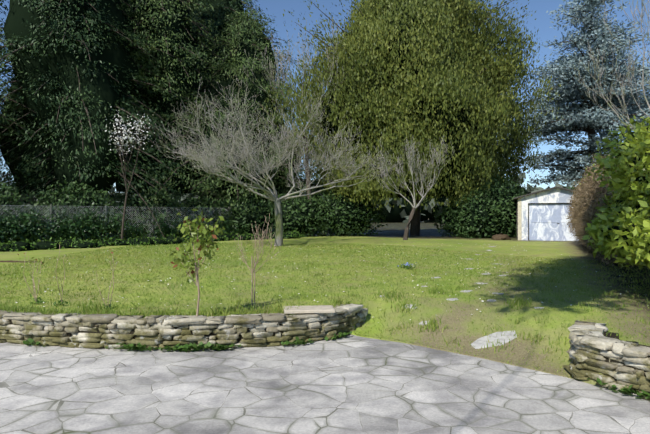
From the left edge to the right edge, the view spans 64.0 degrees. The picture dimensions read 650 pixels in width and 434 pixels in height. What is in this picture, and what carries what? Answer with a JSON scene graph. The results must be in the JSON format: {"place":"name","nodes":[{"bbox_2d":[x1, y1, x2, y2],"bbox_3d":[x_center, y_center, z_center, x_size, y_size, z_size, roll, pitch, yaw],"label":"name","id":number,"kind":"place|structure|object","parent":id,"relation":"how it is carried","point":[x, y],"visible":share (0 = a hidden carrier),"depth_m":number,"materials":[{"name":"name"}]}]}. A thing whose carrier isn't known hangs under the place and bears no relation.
{"place":"outdoors","nodes":[
{"label":"outdoors","id":0,"kind":"place"},
{"bbox_2d":[0,335,649,433],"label":"terrace paving","id":1,"kind":"structure","parent":0,"point":[351,384],"depth_m":4.94,"materials":[{"name":"stone"}]},
{"bbox_2d":[0,304,367,350],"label":"dry stone wall","id":2,"kind":"structure","parent":1,"relation":"on","point":[94,331],"depth_m":6.78,"materials":[{"name":"grey stone"}]},
{"bbox_2d":[23,331,649,400],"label":"wall weeds","id":3,"kind":"object","parent":1,"relation":"on","point":[194,346],"depth_m":6.57,"materials":[{"name":"green plant"}]},
{"bbox_2d":[563,320,649,399],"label":"dry stone wall","id":4,"kind":"structure","parent":1,"relation":"on","point":[593,351],"depth_m":5.17,"materials":[{"name":"grey stone"}]},
{"bbox_2d":[0,221,649,385],"bbox_3d":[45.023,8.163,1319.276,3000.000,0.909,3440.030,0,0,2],"label":"lawn","id":5,"kind":"structure","parent":0,"point":[431,236],"depth_m":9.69,"materials":[{"name":"green plant"}]},
{"bbox_2d":[0,0,50,209],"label":"tree","id":6,"kind":"object","parent":5,"relation":"on","point":[11,102],"visible":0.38,"depth_m":26.20,"materials":[{"name":"green plant"}]},
{"bbox_2d":[18,242,120,308],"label":"dry plant stems","id":7,"kind":"object","parent":5,"relation":"on","point":[40,301],"visible":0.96,"depth_m":7.88,"materials":[{"name":"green plant"}]},
{"bbox_2d":[0,0,200,238],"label":"evergreen tree","id":8,"kind":"object","parent":5,"relation":"on","point":[86,83],"visible":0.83,"depth_m":26.37,"materials":[{"name":"green plant"}]},
{"bbox_2d":[0,202,246,242],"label":"chain link fence","id":9,"kind":"object","parent":5,"relation":"on","point":[28,227],"visible":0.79,"depth_m":23.63,"materials":[{"name":"silver metal"}]},
{"bbox_2d":[106,107,151,240],"bbox_3d":[-9.352,-1.904,24.887,2.282,6.334,1.840,0,0,-30],"label":"blossom tree","id":10,"kind":"object","parent":5,"relation":"on","point":[120,146],"visible":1,"depth_m":24.70,"materials":[{"name":"white plant"}]},
{"bbox_2d":[0,230,303,251],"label":"border plants","id":11,"kind":"object","parent":5,"relation":"on","point":[9,246],"visible":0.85,"depth_m":22.86,"materials":[{"name":"green plant"}]},
{"bbox_2d":[103,0,277,223],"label":"evergreen tree","id":12,"kind":"object","parent":5,"relation":"on","point":[171,25],"visible":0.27,"depth_m":31.33,"materials":[{"name":"green plant"}]},
{"bbox_2d":[161,208,224,315],"bbox_3d":[-1.738,0.625,6.818,0.841,1.483,0.646,0,0,-9],"label":"leafy tree","id":13,"kind":"object","parent":5,"relation":"on","point":[199,232],"visible":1,"depth_m":6.86,"materials":[{"name":"green plant"}]},
{"bbox_2d":[132,2,332,210],"bbox_3d":[-5.873,-6.670,34.266,11.877,15.711,17.073,0,0,24],"label":"evergreen tree","id":14,"kind":"object","parent":5,"relation":"on","point":[250,37],"visible":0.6,"depth_m":32.74,"materials":[{"name":"green plant"}]},
{"bbox_2d":[189,0,277,203],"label":"tree","id":15,"kind":"object","parent":5,"relation":"on","point":[223,7],"visible":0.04,"depth_m":38.73,"materials":[{"name":"green plant"}]},
{"bbox_2d":[0,234,510,262],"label":"soil mound","id":16,"kind":"object","parent":5,"relation":"on","point":[501,237],"visible":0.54,"depth_m":27.49,"materials":[{"name":"brown soil"}]},
{"bbox_2d":[235,213,280,304],"bbox_3d":[-1.034,0.653,7.982,0.706,1.437,0.440,0,0,45],"label":"bare sapling","id":17,"kind":"object","parent":5,"relation":"on","point":[252,261],"visible":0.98,"depth_m":7.95,"materials":[{"name":"plant"}]},
{"bbox_2d":[153,71,405,245],"bbox_3d":[-2.203,-2.963,23.011,10.840,8.556,7.843,0,0,-34],"label":"bare tree","id":18,"kind":"object","parent":5,"relation":"on","point":[274,198],"visible":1,"depth_m":22.21,"materials":[{"name":"grey plant"}]},
{"bbox_2d":[0,174,576,240],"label":"shrubs","id":19,"kind":"object","parent":5,"relation":"on","point":[492,213],"visible":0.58,"depth_m":30.06,"materials":[{"name":"green plant"}]},
{"bbox_2d":[3,169,578,222],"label":"treeline","id":20,"kind":"object","parent":5,"relation":"on","point":[396,214],"visible":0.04,"depth_m":139.88,"materials":[{"name":"green plant"}]},
{"bbox_2d":[240,19,355,235],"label":"bare tree among conifers","id":21,"kind":"object","parent":5,"relation":"on","point":[278,83],"visible":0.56,"depth_m":31.38,"materials":[{"name":"grey plant"}]},
{"bbox_2d":[16,243,644,322],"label":"lawn flowers","id":22,"kind":"object","parent":5,"relation":"on","point":[407,266],"visible":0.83,"depth_m":12.93,"materials":[{"name":"plant"}]},
{"bbox_2d":[255,0,566,235],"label":"thuja tree","id":23,"kind":"object","parent":5,"relation":"on","point":[425,72],"visible":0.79,"depth_m":29.58,"materials":[{"name":"green plant"}]},
{"bbox_2d":[369,132,454,239],"bbox_3d":[4.512,-1.557,28.068,4.663,5.705,2.894,0,0,2],"label":"bare tree","id":24,"kind":"object","parent":5,"relation":"on","point":[415,206],"visible":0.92,"depth_m":27.66,"materials":[{"name":"grey plant"}]},
{"bbox_2d":[284,246,543,348],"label":"stone slabs","id":25,"kind":"structure","parent":5,"relation":"on","point":[478,343],"depth_m":7.09,"materials":[{"name":"grey stone"}]},
{"bbox_2d":[513,186,580,240],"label":"garage","id":26,"kind":"structure","parent":5,"relation":"on","point":[542,214],"depth_m":26.94,"materials":[{"name":"white paint"}]},
{"bbox_2d":[497,0,649,187],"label":"blue cedar","id":27,"kind":"object","parent":5,"relation":"on","point":[582,111],"visible":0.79,"depth_m":38.85,"materials":[{"name":"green plant"}]},
{"bbox_2d":[564,115,649,269],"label":"hedge","id":28,"kind":"object","parent":5,"relation":"on","point":[609,213],"visible":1,"depth_m":9.43,"materials":[{"name":"green plant"}]},
{"bbox_2d":[574,0,649,129],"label":"bare tree","id":29,"kind":"object","parent":5,"relation":"on","point":[633,68],"visible":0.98,"depth_m":23.75,"materials":[{"name":"grey plant"}]},
{"bbox_2d":[0,0,649,219],"label":"sky","id":30,"kind":"structure","parent":0,"point":[276,8],"materials":[{"name":"blue"}]}
]}

